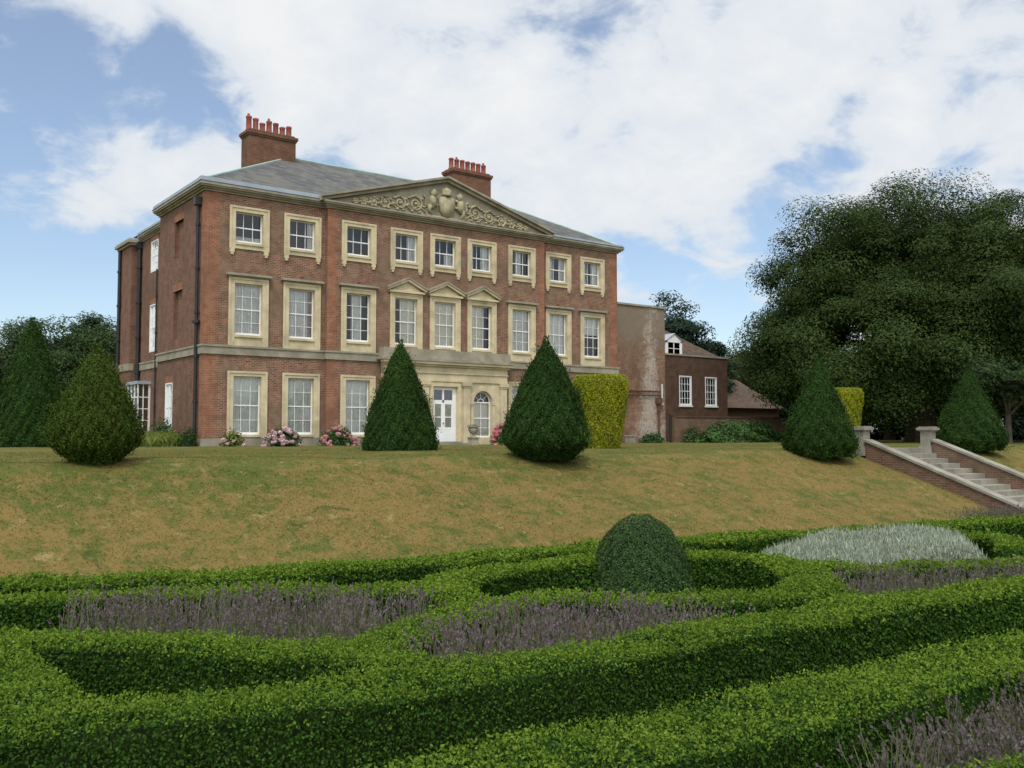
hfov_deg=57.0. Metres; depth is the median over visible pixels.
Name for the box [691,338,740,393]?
tree
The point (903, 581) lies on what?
lavender bed
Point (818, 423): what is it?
yew cone
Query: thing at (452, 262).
window
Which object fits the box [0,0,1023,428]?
sky
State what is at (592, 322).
window
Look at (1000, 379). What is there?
tree
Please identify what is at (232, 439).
hydrangea
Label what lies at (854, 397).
golden topiary
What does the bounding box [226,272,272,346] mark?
window
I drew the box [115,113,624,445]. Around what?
country house
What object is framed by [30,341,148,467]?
yew cone
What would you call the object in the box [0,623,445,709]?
box hedge
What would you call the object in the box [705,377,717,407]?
window
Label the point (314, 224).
window
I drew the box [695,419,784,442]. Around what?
leafy border
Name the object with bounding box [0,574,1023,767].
box hedge
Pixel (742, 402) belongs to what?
outbuilding
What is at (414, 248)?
window
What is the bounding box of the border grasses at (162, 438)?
[141,429,183,446]
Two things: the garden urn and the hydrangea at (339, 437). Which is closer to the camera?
the hydrangea at (339, 437)
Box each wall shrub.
[150,415,173,432]
[175,426,197,446]
[639,431,664,442]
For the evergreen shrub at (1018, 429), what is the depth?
73.08 m
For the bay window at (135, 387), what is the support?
in the country house
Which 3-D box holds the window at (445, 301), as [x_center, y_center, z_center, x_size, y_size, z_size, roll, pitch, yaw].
[-3.324,-3.196,46.742,2.140,3.725,0.542,2,-4,-37]
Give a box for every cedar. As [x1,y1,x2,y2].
[648,290,719,356]
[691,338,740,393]
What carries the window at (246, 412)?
in the country house
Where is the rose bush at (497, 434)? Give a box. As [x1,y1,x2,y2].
[489,422,506,444]
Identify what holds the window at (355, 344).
in the country house
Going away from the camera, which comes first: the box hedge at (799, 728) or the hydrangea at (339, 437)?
the box hedge at (799, 728)
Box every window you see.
[126,381,150,430]
[149,304,156,352]
[150,239,158,272]
[165,383,172,426]
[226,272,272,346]
[226,371,267,437]
[229,204,269,257]
[281,278,323,349]
[282,373,319,437]
[284,213,321,263]
[339,283,379,352]
[340,375,375,437]
[341,220,376,269]
[386,277,427,348]
[390,227,422,274]
[427,282,465,350]
[430,233,460,279]
[464,286,501,353]
[467,238,496,283]
[474,392,489,436]
[506,300,538,361]
[508,245,535,287]
[508,382,522,413]
[545,251,570,293]
[545,305,574,364]
[578,309,607,366]
[580,256,604,296]
[679,376,692,406]
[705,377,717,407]
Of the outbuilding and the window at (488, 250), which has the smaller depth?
the window at (488, 250)
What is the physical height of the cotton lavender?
0.985 m
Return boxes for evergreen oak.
[724,166,1023,441]
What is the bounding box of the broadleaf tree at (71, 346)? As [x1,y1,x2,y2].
[0,310,116,394]
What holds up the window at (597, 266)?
in the country house
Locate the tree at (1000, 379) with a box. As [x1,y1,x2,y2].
[955,355,1023,443]
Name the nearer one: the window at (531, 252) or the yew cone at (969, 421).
the yew cone at (969, 421)
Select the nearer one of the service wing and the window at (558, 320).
the window at (558, 320)
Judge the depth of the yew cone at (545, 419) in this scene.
23.42 m
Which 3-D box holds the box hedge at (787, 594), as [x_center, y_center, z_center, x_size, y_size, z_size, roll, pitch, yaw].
[1.320,2.758,10.889,8.076,0.789,2.224,2,-4,-37]
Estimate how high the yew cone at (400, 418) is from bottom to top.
3.814 m
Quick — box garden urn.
[466,426,479,444]
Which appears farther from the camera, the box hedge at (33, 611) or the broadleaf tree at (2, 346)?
the broadleaf tree at (2, 346)
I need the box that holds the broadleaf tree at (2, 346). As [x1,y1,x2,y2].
[0,318,60,388]
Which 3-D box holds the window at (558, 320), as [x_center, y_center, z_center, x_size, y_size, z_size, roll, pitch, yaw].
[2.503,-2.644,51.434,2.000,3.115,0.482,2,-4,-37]
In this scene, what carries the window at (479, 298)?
in the country house
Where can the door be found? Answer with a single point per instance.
(444, 410)
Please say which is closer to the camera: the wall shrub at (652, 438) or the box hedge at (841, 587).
the box hedge at (841, 587)
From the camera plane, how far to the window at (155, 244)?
49.38 m
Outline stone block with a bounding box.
[624,435,635,442]
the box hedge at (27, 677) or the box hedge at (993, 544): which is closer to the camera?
the box hedge at (27, 677)
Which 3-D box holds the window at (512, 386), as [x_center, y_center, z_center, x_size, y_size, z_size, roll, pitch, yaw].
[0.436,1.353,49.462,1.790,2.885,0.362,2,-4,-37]
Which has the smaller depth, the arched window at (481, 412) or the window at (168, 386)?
the window at (168, 386)
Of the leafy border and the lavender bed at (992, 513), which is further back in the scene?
the leafy border
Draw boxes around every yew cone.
[0,317,61,446]
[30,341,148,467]
[356,338,441,450]
[496,335,600,463]
[779,354,861,461]
[936,364,1012,453]
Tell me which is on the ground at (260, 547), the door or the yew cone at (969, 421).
the yew cone at (969, 421)
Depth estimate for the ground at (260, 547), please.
19.37 m
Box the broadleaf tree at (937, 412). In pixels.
[934,397,1023,422]
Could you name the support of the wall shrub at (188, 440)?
on the ground at (260, 547)
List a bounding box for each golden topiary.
[572,373,629,448]
[835,387,863,425]
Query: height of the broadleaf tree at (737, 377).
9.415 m
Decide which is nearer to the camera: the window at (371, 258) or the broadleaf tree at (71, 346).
the window at (371, 258)
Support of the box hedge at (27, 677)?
on the ground at (260, 547)
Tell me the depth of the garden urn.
44.99 m
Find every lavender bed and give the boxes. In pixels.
[35,576,446,655]
[381,588,754,682]
[815,666,1023,767]
[821,554,1023,595]
[946,503,1023,525]
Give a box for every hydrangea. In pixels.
[219,428,246,446]
[261,426,302,446]
[316,425,357,445]
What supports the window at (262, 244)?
in the country house
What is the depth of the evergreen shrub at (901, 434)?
80.37 m
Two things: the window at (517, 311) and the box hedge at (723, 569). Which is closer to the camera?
the box hedge at (723, 569)
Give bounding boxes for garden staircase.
[852,426,1023,514]
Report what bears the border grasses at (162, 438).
on the ground at (260, 547)
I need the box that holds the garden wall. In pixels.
[671,416,788,442]
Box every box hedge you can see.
[0,513,1023,597]
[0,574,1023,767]
[0,577,444,641]
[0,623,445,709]
[0,632,86,734]
[315,562,844,672]
[353,629,1023,767]
[412,546,822,617]
[757,554,1023,591]
[779,570,868,604]
[898,525,1023,560]
[910,752,1023,767]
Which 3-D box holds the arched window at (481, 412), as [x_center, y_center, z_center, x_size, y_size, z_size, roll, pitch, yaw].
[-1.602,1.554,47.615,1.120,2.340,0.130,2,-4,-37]
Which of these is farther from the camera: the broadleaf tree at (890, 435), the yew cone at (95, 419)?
the broadleaf tree at (890, 435)
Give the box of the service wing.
[617,302,727,442]
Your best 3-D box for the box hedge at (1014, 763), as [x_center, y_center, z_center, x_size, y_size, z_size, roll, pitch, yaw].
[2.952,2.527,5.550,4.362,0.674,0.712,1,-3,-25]
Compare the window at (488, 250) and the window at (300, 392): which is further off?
the window at (488, 250)
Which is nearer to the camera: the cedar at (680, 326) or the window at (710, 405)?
the window at (710, 405)
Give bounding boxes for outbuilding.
[727,379,782,416]
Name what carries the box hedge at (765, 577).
on the ground at (260, 547)
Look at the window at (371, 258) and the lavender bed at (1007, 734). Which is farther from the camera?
the window at (371, 258)
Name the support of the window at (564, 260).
in the country house
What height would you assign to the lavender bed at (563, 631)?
0.889 m
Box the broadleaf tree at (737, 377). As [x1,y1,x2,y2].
[723,341,775,401]
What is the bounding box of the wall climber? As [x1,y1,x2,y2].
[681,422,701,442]
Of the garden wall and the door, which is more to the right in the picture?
the garden wall
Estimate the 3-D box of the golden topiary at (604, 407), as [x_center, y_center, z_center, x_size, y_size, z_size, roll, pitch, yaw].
[3.292,1.108,34.933,2.170,2.943,2.172,2,-4,-37]
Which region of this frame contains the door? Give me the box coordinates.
[433,387,455,441]
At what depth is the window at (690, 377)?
63.26 m
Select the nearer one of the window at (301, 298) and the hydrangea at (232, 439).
the hydrangea at (232, 439)
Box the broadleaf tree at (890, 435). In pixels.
[860,402,941,439]
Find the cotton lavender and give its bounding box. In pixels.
[761,521,990,564]
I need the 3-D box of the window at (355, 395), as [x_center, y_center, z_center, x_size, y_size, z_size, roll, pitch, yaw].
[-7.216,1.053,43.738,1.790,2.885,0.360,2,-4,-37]
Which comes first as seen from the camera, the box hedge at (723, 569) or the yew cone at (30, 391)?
the box hedge at (723, 569)
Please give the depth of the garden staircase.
31.69 m
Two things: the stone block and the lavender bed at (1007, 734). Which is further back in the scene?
the stone block
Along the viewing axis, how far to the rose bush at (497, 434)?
46.06 m
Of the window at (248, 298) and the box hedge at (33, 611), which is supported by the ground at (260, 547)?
the box hedge at (33, 611)
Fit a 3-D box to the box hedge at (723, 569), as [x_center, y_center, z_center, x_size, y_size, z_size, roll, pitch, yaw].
[1.446,2.865,13.129,6.282,0.816,3.188,1,-3,-26]
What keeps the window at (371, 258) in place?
in the country house
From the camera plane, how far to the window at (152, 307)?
49.33 m
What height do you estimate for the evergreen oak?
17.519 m
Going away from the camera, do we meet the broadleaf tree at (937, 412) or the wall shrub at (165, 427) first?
the wall shrub at (165, 427)
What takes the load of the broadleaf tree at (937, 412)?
on the ground at (260, 547)
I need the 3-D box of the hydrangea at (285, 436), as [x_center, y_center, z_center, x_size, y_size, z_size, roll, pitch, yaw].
[-9.898,2.546,40.603,1.858,1.512,1.271,2,-4,-37]
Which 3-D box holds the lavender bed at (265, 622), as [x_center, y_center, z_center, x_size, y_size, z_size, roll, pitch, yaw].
[-2.897,2.682,10.246,4.618,0.898,2.950,1,-3,-11]
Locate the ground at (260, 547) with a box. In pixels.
[0,437,1023,767]

